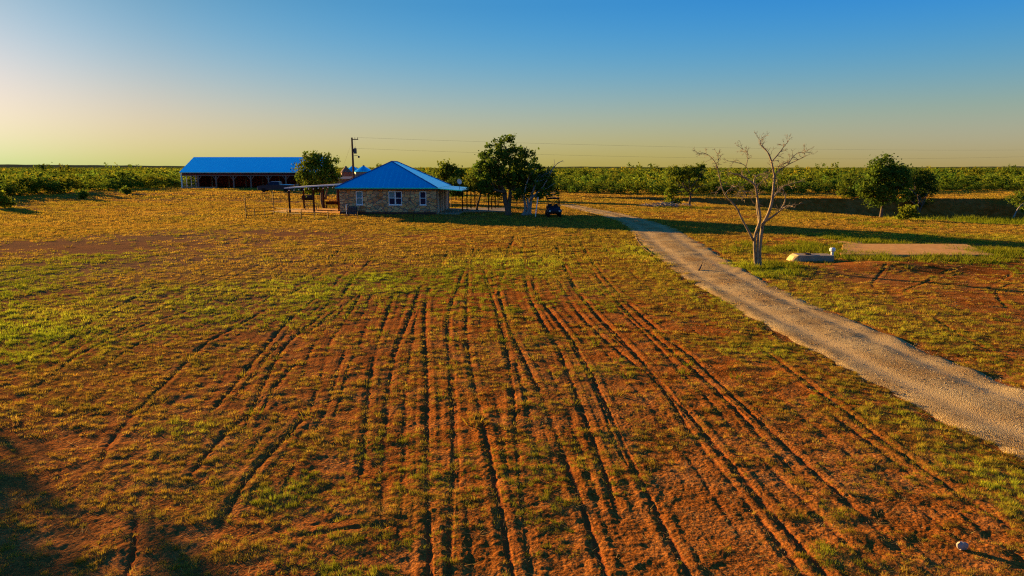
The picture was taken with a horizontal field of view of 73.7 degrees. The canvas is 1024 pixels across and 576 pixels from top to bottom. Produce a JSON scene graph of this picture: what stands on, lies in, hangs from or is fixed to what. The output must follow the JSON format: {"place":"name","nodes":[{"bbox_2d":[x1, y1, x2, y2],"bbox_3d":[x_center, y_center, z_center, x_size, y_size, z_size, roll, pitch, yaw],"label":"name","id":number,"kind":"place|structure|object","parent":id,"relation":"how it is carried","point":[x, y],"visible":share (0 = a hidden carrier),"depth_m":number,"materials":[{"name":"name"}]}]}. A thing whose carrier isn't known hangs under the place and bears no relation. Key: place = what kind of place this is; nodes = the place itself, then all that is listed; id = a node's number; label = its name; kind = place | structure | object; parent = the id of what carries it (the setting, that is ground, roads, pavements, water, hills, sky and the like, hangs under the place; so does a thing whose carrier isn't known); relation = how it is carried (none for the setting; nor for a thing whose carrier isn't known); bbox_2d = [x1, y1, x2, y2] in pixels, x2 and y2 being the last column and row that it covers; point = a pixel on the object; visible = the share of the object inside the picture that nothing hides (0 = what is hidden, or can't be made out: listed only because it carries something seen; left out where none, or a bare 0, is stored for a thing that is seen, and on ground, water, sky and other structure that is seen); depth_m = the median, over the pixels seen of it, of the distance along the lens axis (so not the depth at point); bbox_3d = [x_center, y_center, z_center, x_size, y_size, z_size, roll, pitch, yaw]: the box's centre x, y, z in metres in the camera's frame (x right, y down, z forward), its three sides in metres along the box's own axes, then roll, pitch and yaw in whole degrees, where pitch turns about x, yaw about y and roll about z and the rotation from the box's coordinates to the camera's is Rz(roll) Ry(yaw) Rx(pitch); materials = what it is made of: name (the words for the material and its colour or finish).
{"place":"outdoors","nodes":[
{"label":"outdoors","id":0,"kind":"place"},
{"bbox_2d":[0,164,184,167],"bbox_3d":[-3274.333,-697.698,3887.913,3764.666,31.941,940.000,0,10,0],"label":"hills","id":1,"kind":"structure","parent":0,"point":[54,166],"depth_m":3745.48,"materials":[{"name":"green plant"}]},
{"bbox_2d":[0,168,1023,575],"bbox_3d":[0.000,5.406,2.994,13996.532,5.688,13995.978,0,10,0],"label":"ground","id":2,"kind":"structure","parent":0,"point":[630,524],"depth_m":14.99,"materials":[{"name":"red soil"}]},
{"bbox_2d":[0,188,16,207],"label":"mesquite shrub","id":3,"kind":"object","parent":2,"relation":"on","point":[5,202],"visible":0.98,"depth_m":93.57,"materials":[{"name":"green plant"}]},
{"bbox_2d":[0,182,23,195],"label":"mesquite shrub","id":4,"kind":"object","parent":2,"relation":"on","point":[8,188],"visible":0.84,"depth_m":118.48,"materials":[{"name":"green plant"}]},
{"bbox_2d":[0,176,36,193],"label":"mesquite shrub","id":5,"kind":"object","parent":2,"relation":"on","point":[12,177],"visible":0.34,"depth_m":122.61,"materials":[{"name":"green plant"}]},
{"bbox_2d":[5,187,32,195],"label":"mesquite shrub","id":6,"kind":"object","parent":2,"relation":"on","point":[22,191],"visible":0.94,"depth_m":119.03,"materials":[{"name":"green plant"}]},
{"bbox_2d":[13,175,40,193],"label":"mesquite shrub","id":7,"kind":"object","parent":2,"relation":"on","point":[26,180],"visible":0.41,"depth_m":125.10,"materials":[{"name":"green plant"}]},
{"bbox_2d":[15,177,39,192],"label":"mesquite shrub","id":8,"kind":"object","parent":2,"relation":"on","point":[22,180],"visible":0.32,"depth_m":124.56,"materials":[{"name":"green plant"}]},
{"bbox_2d":[21,179,46,194],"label":"mesquite shrub","id":9,"kind":"object","parent":2,"relation":"on","point":[35,186],"visible":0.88,"depth_m":123.53,"materials":[{"name":"green plant"}]},
{"bbox_2d":[21,162,55,174],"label":"mesquite shrub","id":10,"kind":"object","parent":2,"relation":"on","point":[42,167],"visible":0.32,"depth_m":213.41,"materials":[{"name":"green plant"}]},
{"bbox_2d":[28,175,60,193],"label":"mesquite shrub","id":11,"kind":"object","parent":2,"relation":"on","point":[48,183],"visible":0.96,"depth_m":123.58,"materials":[{"name":"green plant"}]},
{"bbox_2d":[32,177,73,193],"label":"mesquite shrub","id":12,"kind":"object","parent":2,"relation":"on","point":[51,186],"visible":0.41,"depth_m":126.93,"materials":[{"name":"green plant"}]},
{"bbox_2d":[52,186,69,193],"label":"mesquite shrub","id":13,"kind":"object","parent":2,"relation":"on","point":[61,190],"visible":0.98,"depth_m":124.36,"materials":[{"name":"green plant"}]},
{"bbox_2d":[43,173,83,192],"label":"mesquite shrub","id":14,"kind":"object","parent":2,"relation":"on","point":[73,180],"visible":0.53,"depth_m":129.05,"materials":[{"name":"green plant"}]},
{"bbox_2d":[56,181,72,192],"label":"mesquite shrub","id":15,"kind":"object","parent":2,"relation":"on","point":[67,184],"visible":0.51,"depth_m":127.84,"materials":[{"name":"green plant"}]},
{"bbox_2d":[58,163,81,175],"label":"mesquite shrub","id":16,"kind":"object","parent":2,"relation":"on","point":[66,167],"visible":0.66,"depth_m":293.38,"materials":[{"name":"green plant"}]},
{"bbox_2d":[58,177,86,191],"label":"mesquite shrub","id":17,"kind":"object","parent":2,"relation":"on","point":[74,186],"visible":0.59,"depth_m":132.04,"materials":[{"name":"green plant"}]},
{"bbox_2d":[62,173,99,189],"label":"mesquite shrub","id":18,"kind":"object","parent":2,"relation":"on","point":[87,175],"visible":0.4,"depth_m":138.35,"materials":[{"name":"green plant"}]},
{"bbox_2d":[75,188,91,198],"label":"mesquite shrub","id":19,"kind":"object","parent":2,"relation":"on","point":[83,194],"visible":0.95,"depth_m":112.54,"materials":[{"name":"green plant"}]},
{"bbox_2d":[95,180,118,189],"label":"mesquite shrub","id":20,"kind":"object","parent":2,"relation":"on","point":[110,187],"visible":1,"depth_m":141.42,"materials":[{"name":"green plant"}]},
{"bbox_2d":[104,178,124,188],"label":"mesquite shrub","id":21,"kind":"object","parent":2,"relation":"on","point":[117,182],"visible":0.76,"depth_m":148.46,"materials":[{"name":"green plant"}]},
{"bbox_2d":[96,169,137,188],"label":"mesquite shrub","id":22,"kind":"object","parent":2,"relation":"on","point":[121,174],"visible":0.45,"depth_m":153.62,"materials":[{"name":"green plant"}]},
{"bbox_2d":[104,162,144,187],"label":"mesquite shrub","id":23,"kind":"object","parent":2,"relation":"on","point":[130,165],"visible":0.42,"depth_m":164.12,"materials":[{"name":"green plant"}]},
{"bbox_2d":[119,185,132,193],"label":"mesquite shrub","id":24,"kind":"object","parent":2,"relation":"on","point":[126,190],"visible":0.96,"depth_m":126.00,"materials":[{"name":"green plant"}]},
{"bbox_2d":[120,180,134,188],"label":"mesquite shrub","id":25,"kind":"object","parent":2,"relation":"on","point":[127,184],"visible":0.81,"depth_m":150.90,"materials":[{"name":"green plant"}]},
{"bbox_2d":[123,176,139,188],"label":"mesquite shrub","id":26,"kind":"object","parent":2,"relation":"on","point":[132,180],"visible":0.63,"depth_m":155.18,"materials":[{"name":"green plant"}]},
{"bbox_2d":[131,173,153,187],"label":"mesquite shrub","id":27,"kind":"object","parent":2,"relation":"on","point":[143,177],"visible":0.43,"depth_m":163.40,"materials":[{"name":"green plant"}]},
{"bbox_2d":[133,175,162,187],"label":"mesquite shrub","id":28,"kind":"object","parent":2,"relation":"on","point":[149,178],"visible":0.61,"depth_m":164.81,"materials":[{"name":"green plant"}]},
{"bbox_2d":[159,173,180,186],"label":"mesquite shrub","id":29,"kind":"object","parent":2,"relation":"on","point":[168,179],"visible":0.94,"depth_m":173.41,"materials":[{"name":"green plant"}]},
{"bbox_2d":[179,157,335,187],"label":"barn","id":30,"kind":"structure","parent":2,"relation":"on","point":[229,172],"depth_m":163.58,"materials":[{"name":"blue metal"}]},
{"bbox_2d":[244,191,274,217],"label":"pipe fence","id":31,"kind":"object","parent":2,"relation":"on","point":[254,211],"visible":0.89,"depth_m":77.94,"materials":[{"name":"orange metal"}]},
{"bbox_2d":[257,181,294,191],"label":"pickup truck","id":32,"kind":"object","parent":2,"relation":"on","point":[275,185],"visible":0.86,"depth_m":134.84,"materials":[{"name":"paint"}]},
{"bbox_2d":[269,183,341,212],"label":"porch","id":33,"kind":"object","parent":2,"relation":"on","point":[312,210],"visible":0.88,"depth_m":85.32,"materials":[{"name":"brown wood"}]},
{"bbox_2d":[305,203,320,209],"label":"picnic table","id":34,"kind":"object","parent":33,"relation":"on","point":[316,205],"visible":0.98,"depth_m":89.25,"materials":[{"name":"brown wood"}]},
{"bbox_2d":[325,201,337,207],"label":"bench","id":35,"kind":"object","parent":33,"relation":"on","point":[331,203],"visible":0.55,"depth_m":91.61,"materials":[{"name":"brown wood"}]},
{"bbox_2d":[274,208,356,218],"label":"pipe fence","id":36,"kind":"object","parent":2,"relation":"on","point":[314,214],"visible":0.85,"depth_m":74.19,"materials":[{"name":"orange metal"}]},
{"bbox_2d":[290,150,341,207],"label":"mesquite tree","id":37,"kind":"object","parent":2,"relation":"on","point":[324,172],"visible":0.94,"depth_m":92.70,"materials":[{"name":"green plant"}]},
{"bbox_2d":[336,176,352,200],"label":"shed","id":38,"kind":"structure","parent":2,"relation":"on","point":[345,178],"depth_m":111.70,"materials":[{"name":"metal"}]},
{"bbox_2d":[341,166,351,178],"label":"grain bin","id":39,"kind":"object","parent":2,"relation":"on","point":[345,171],"visible":0.25,"depth_m":115.72,"materials":[{"name":"metal"}]},
{"bbox_2d":[348,206,356,214],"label":"air conditioner","id":40,"kind":"object","parent":2,"relation":"on","point":[352,210],"visible":1,"depth_m":80.27,"materials":[{"name":"grey paint"}]},
{"bbox_2d":[351,137,359,177],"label":"utility pole","id":41,"kind":"object","parent":2,"relation":"on","point":[354,150],"visible":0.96,"depth_m":103.94,"materials":[{"name":"brown wood"}]},
{"bbox_2d":[383,138,845,149],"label":"overhead wire","id":42,"kind":"object","parent":41,"relation":"attached to","point":[616,145],"visible":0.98,"depth_m":118.27,"materials":[{"name":"metal"}]},
{"bbox_2d":[358,148,990,158],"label":"overhead wire","id":43,"kind":"object","parent":41,"relation":"attached to","point":[627,156],"visible":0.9,"depth_m":119.65,"materials":[{"name":"metal"}]},
{"bbox_2d":[354,165,369,176],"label":"grain bin","id":44,"kind":"object","parent":2,"relation":"on","point":[363,169],"visible":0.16,"depth_m":113.22,"materials":[{"name":"metal"}]},
{"bbox_2d":[357,211,413,219],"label":"pipe fence","id":45,"kind":"object","parent":2,"relation":"on","point":[385,214],"visible":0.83,"depth_m":72.13,"materials":[{"name":"orange metal"}]},
{"bbox_2d":[335,161,475,214],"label":"ranch house","id":46,"kind":"structure","parent":2,"relation":"on","point":[393,186],"depth_m":81.06,"materials":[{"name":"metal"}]},
{"bbox_2d":[356,191,362,204],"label":"window","id":47,"kind":"structure","parent":46,"relation":"in","point":[359,197],"depth_m":81.06,"materials":[{"name":"white glass"}]},
{"bbox_2d":[388,191,401,205],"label":"window","id":48,"kind":"structure","parent":46,"relation":"in","point":[395,197],"depth_m":80.88,"materials":[{"name":"white paint"}]},
{"bbox_2d":[419,191,426,205],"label":"window","id":49,"kind":"structure","parent":46,"relation":"in","point":[422,193],"depth_m":80.75,"materials":[{"name":"white glass"}]},
{"bbox_2d":[431,158,472,184],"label":"mesquite tree","id":50,"kind":"object","parent":2,"relation":"on","point":[444,172],"visible":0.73,"depth_m":124.52,"materials":[{"name":"green plant"}]},
{"bbox_2d":[445,176,466,199],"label":"evergreen shrub","id":51,"kind":"object","parent":2,"relation":"on","point":[453,182],"visible":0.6,"depth_m":116.89,"materials":[{"name":"green plant"}]},
{"bbox_2d":[462,169,501,209],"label":"mesquite tree","id":52,"kind":"object","parent":2,"relation":"on","point":[475,186],"visible":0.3,"depth_m":87.36,"materials":[{"name":"green plant"}]},
{"bbox_2d":[463,207,504,211],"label":"patio slab","id":53,"kind":"structure","parent":2,"relation":"on","point":[487,210],"depth_m":86.95,"materials":[{"name":"grey concrete"}]},
{"bbox_2d":[488,193,498,209],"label":"pergola","id":54,"kind":"object","parent":53,"relation":"on","point":[491,202],"visible":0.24,"depth_m":88.86,"materials":[{"name":"wood"}]},
{"bbox_2d":[451,198,536,207],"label":"pipe fence","id":55,"kind":"object","parent":2,"relation":"on","point":[487,202],"visible":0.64,"depth_m":93.84,"materials":[{"name":"orange metal"}]},
{"bbox_2d":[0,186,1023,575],"bbox_3d":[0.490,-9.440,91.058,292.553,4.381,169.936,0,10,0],"label":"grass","id":56,"kind":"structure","parent":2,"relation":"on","point":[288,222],"depth_m":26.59,"materials":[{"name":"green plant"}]},
{"bbox_2d":[0,165,1023,193],"bbox_3d":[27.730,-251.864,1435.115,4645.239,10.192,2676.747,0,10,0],"label":"brush","id":57,"kind":"object","parent":2,"relation":"on","point":[995,176],"visible":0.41,"depth_m":234.47,"materials":[{"name":"green plant"}]},
{"bbox_2d":[471,133,559,214],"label":"oak tree","id":58,"kind":"object","parent":2,"relation":"on","point":[508,178],"visible":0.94,"depth_m":79.02,"materials":[{"name":"green plant"}]},
{"bbox_2d":[509,160,562,214],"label":"oak tree","id":59,"kind":"object","parent":2,"relation":"on","point":[543,190],"visible":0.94,"depth_m":79.47,"materials":[{"name":"green plant"}]},
{"bbox_2d":[545,197,561,216],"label":"utility vehicle","id":60,"kind":"object","parent":2,"relation":"on","point":[551,208],"visible":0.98,"depth_m":76.64,"materials":[{"name":"paint"}]},
{"bbox_2d":[550,176,566,191],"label":"mesquite shrub","id":61,"kind":"object","parent":2,"relation":"on","point":[559,180],"visible":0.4,"depth_m":154.54,"materials":[{"name":"green plant"}]},
{"bbox_2d":[567,182,581,192],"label":"mesquite shrub","id":62,"kind":"object","parent":2,"relation":"on","point":[571,189],"visible":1,"depth_m":149.85,"materials":[{"name":"green plant"}]},
{"bbox_2d":[574,168,591,178],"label":"mesquite shrub","id":63,"kind":"object","parent":2,"relation":"on","point":[579,170],"visible":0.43,"depth_m":236.57,"materials":[{"name":"green plant"}]},
{"bbox_2d":[581,183,601,192],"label":"mesquite shrub","id":64,"kind":"object","parent":2,"relation":"on","point":[588,189],"visible":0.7,"depth_m":148.46,"materials":[{"name":"green plant"}]},
{"bbox_2d":[591,181,607,192],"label":"mesquite shrub","id":65,"kind":"object","parent":2,"relation":"on","point":[595,188],"visible":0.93,"depth_m":145.83,"materials":[{"name":"green plant"}]},
{"bbox_2d":[602,181,620,191],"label":"mesquite shrub","id":66,"kind":"object","parent":2,"relation":"on","point":[609,183],"visible":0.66,"depth_m":148.84,"materials":[{"name":"green plant"}]},
{"bbox_2d":[614,181,633,193],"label":"mesquite shrub","id":67,"kind":"object","parent":2,"relation":"on","point":[621,188],"visible":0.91,"depth_m":144.81,"materials":[{"name":"green plant"}]},
{"bbox_2d":[612,176,636,193],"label":"mesquite shrub","id":68,"kind":"object","parent":2,"relation":"on","point":[627,179],"visible":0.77,"depth_m":146.08,"materials":[{"name":"green plant"}]},
{"bbox_2d":[628,180,646,193],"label":"mesquite shrub","id":69,"kind":"object","parent":2,"relation":"on","point":[638,186],"visible":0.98,"depth_m":143.07,"materials":[{"name":"green plant"}]},
{"bbox_2d":[625,162,661,182],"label":"mesquite shrub","id":70,"kind":"object","parent":2,"relation":"on","point":[639,174],"visible":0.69,"depth_m":175.96,"materials":[{"name":"green plant"}]},
{"bbox_2d":[653,183,667,194],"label":"mesquite shrub","id":71,"kind":"object","parent":2,"relation":"on","point":[660,190],"visible":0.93,"depth_m":137.45,"materials":[{"name":"green plant"}]},
{"bbox_2d":[642,201,694,207],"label":"brush pile","id":72,"kind":"object","parent":2,"relation":"on","point":[666,204],"visible":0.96,"depth_m":96.69,"materials":[{"name":"grey plant"}]},
{"bbox_2d":[664,188,682,204],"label":"mesquite shrub","id":73,"kind":"object","parent":2,"relation":"on","point":[670,198],"visible":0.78,"depth_m":98.47,"materials":[{"name":"green plant"}]},
{"bbox_2d":[664,161,711,204],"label":"mesquite tree","id":74,"kind":"object","parent":2,"relation":"on","point":[681,176],"visible":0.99,"depth_m":98.89,"materials":[{"name":"green plant"}]},
{"bbox_2d":[705,180,718,193],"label":"mesquite shrub","id":75,"kind":"object","parent":2,"relation":"on","point":[712,184],"visible":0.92,"depth_m":144.11,"materials":[{"name":"green plant"}]},
{"bbox_2d":[717,183,741,193],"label":"mesquite shrub","id":76,"kind":"object","parent":2,"relation":"on","point":[733,189],"visible":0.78,"depth_m":143.12,"materials":[{"name":"green plant"}]},
{"bbox_2d":[722,179,748,193],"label":"mesquite shrub","id":77,"kind":"object","parent":2,"relation":"on","point":[729,185],"visible":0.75,"depth_m":144.75,"materials":[{"name":"green plant"}]},
{"bbox_2d":[731,170,748,180],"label":"mesquite shrub","id":78,"kind":"object","parent":2,"relation":"on","point":[734,172],"visible":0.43,"depth_m":196.86,"materials":[{"name":"green plant"}]},
{"bbox_2d":[738,183,752,192],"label":"mesquite shrub","id":79,"kind":"object","parent":2,"relation":"on","point":[747,189],"visible":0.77,"depth_m":147.24,"materials":[{"name":"green plant"}]},
{"bbox_2d":[693,131,817,265],"bbox_3d":[13.336,-4.710,37.288,7.725,7.786,2.969,-3,10,-14],"label":"dead tree","id":80,"kind":"object","parent":2,"relation":"on","point":[757,247],"visible":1,"depth_m":37.79,"materials":[{"name":"grey wood"}]},
{"bbox_2d":[760,181,785,192],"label":"mesquite shrub","id":81,"kind":"object","parent":2,"relation":"on","point":[770,186],"visible":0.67,"depth_m":147.74,"materials":[{"name":"green plant"}]},
{"bbox_2d":[775,167,797,183],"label":"mesquite shrub","id":82,"kind":"object","parent":2,"relation":"on","point":[783,178],"visible":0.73,"depth_m":182.32,"materials":[{"name":"green plant"}]},
{"bbox_2d":[791,181,809,191],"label":"mesquite shrub","id":83,"kind":"object","parent":2,"relation":"on","point":[804,185],"visible":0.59,"depth_m":151.27,"materials":[{"name":"green plant"}]},
{"bbox_2d":[790,181,819,192],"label":"mesquite shrub","id":84,"kind":"object","parent":2,"relation":"on","point":[808,185],"visible":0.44,"depth_m":152.76,"materials":[{"name":"green plant"}]},
{"bbox_2d":[786,253,833,261],"bbox_3d":[17.765,-1.726,40.920,2.550,0.742,1.100,1,10,4],"label":"well box","id":85,"kind":"object","parent":2,"relation":"on","point":[804,257],"visible":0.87,"depth_m":40.39,"materials":[{"name":"grey concrete"}]},
{"bbox_2d":[811,186,828,193],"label":"mesquite shrub","id":86,"kind":"object","parent":2,"relation":"on","point":[817,189],"visible":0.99,"depth_m":146.85,"materials":[{"name":"green plant"}]},
{"bbox_2d":[810,162,838,182],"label":"mesquite shrub","id":87,"kind":"object","parent":2,"relation":"on","point":[826,173],"visible":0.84,"depth_m":200.66,"materials":[{"name":"green plant"}]},
{"bbox_2d":[835,170,864,198],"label":"mesquite tree","id":88,"kind":"object","parent":2,"relation":"on","point":[850,182],"visible":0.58,"depth_m":124.34,"materials":[{"name":"green plant"}]},
{"bbox_2d":[849,153,918,216],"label":"mesquite tree","id":89,"kind":"object","parent":2,"relation":"on","point":[877,187],"visible":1,"depth_m":76.17,"materials":[{"name":"green plant"}]},
{"bbox_2d":[894,204,920,219],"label":"mesquite shrub","id":90,"kind":"object","parent":2,"relation":"on","point":[906,214],"visible":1,"depth_m":72.24,"materials":[{"name":"green plant"}]},
{"bbox_2d":[840,244,990,256],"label":"concrete slab","id":91,"kind":"structure","parent":2,"relation":"on","point":[904,250],"depth_m":45.18,"materials":[{"name":"beige concrete"}]},
{"bbox_2d":[901,166,941,215],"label":"mesquite tree","id":92,"kind":"object","parent":2,"relation":"on","point":[922,184],"visible":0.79,"depth_m":120.74,"materials":[{"name":"green plant"}]},
{"bbox_2d":[947,184,962,190],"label":"mesquite shrub","id":93,"kind":"object","parent":2,"relation":"on","point":[958,185],"visible":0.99,"depth_m":163.55,"materials":[{"name":"green plant"}]},
{"bbox_2d":[956,541,968,549],"bbox_3d":[6.576,3.766,9.969,0.154,0.132,0.112,6,12,31],"label":"rock","id":94,"kind":"object","parent":2,"relation":"on","point":[961,545],"visible":1,"depth_m":9.95,"materials":[{"name":"white stone"}]},
{"bbox_2d":[956,166,985,178],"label":"mesquite shrub","id":95,"kind":"object","parent":2,"relation":"on","point":[978,172],"visible":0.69,"depth_m":220.45,"materials":[{"name":"green plant"}]},
{"bbox_2d":[1001,164,1018,176],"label":"mesquite shrub","id":96,"kind":"object","parent":2,"relation":"on","point":[1011,171],"visible":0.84,"depth_m":285.01,"materials":[{"name":"green plant"}]},
{"bbox_2d":[1005,187,1023,217],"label":"mesquite tree","id":97,"kind":"object","parent":2,"relation":"on","point":[1019,195],"visible":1,"depth_m":116.88,"materials":[{"name":"green plant"}]},
{"bbox_2d":[0,0,1023,167],"label":"sky","id":98,"kind":"structure","parent":0,"point":[83,82],"materials":[{"name":"blue"}]},
{"bbox_2d":[532,166,667,167],"bbox_3d":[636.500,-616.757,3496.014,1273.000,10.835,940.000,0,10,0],"label":"hills","id":99,"kind":"structure","parent":0,"point":[604,167],"depth_m":3343.98,"materials":[{"name":"green plant"}]},
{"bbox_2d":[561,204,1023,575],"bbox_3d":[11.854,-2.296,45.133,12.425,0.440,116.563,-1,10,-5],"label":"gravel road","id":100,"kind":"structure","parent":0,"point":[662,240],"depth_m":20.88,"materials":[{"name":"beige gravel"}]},
{"bbox_2d":[861,166,1023,167],"bbox_3d":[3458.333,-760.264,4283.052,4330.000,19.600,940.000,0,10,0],"label":"hills","id":101,"kind":"structure","parent":0,"point":[963,167],"depth_m":4143.86,"materials":[{"name":"green plant"}]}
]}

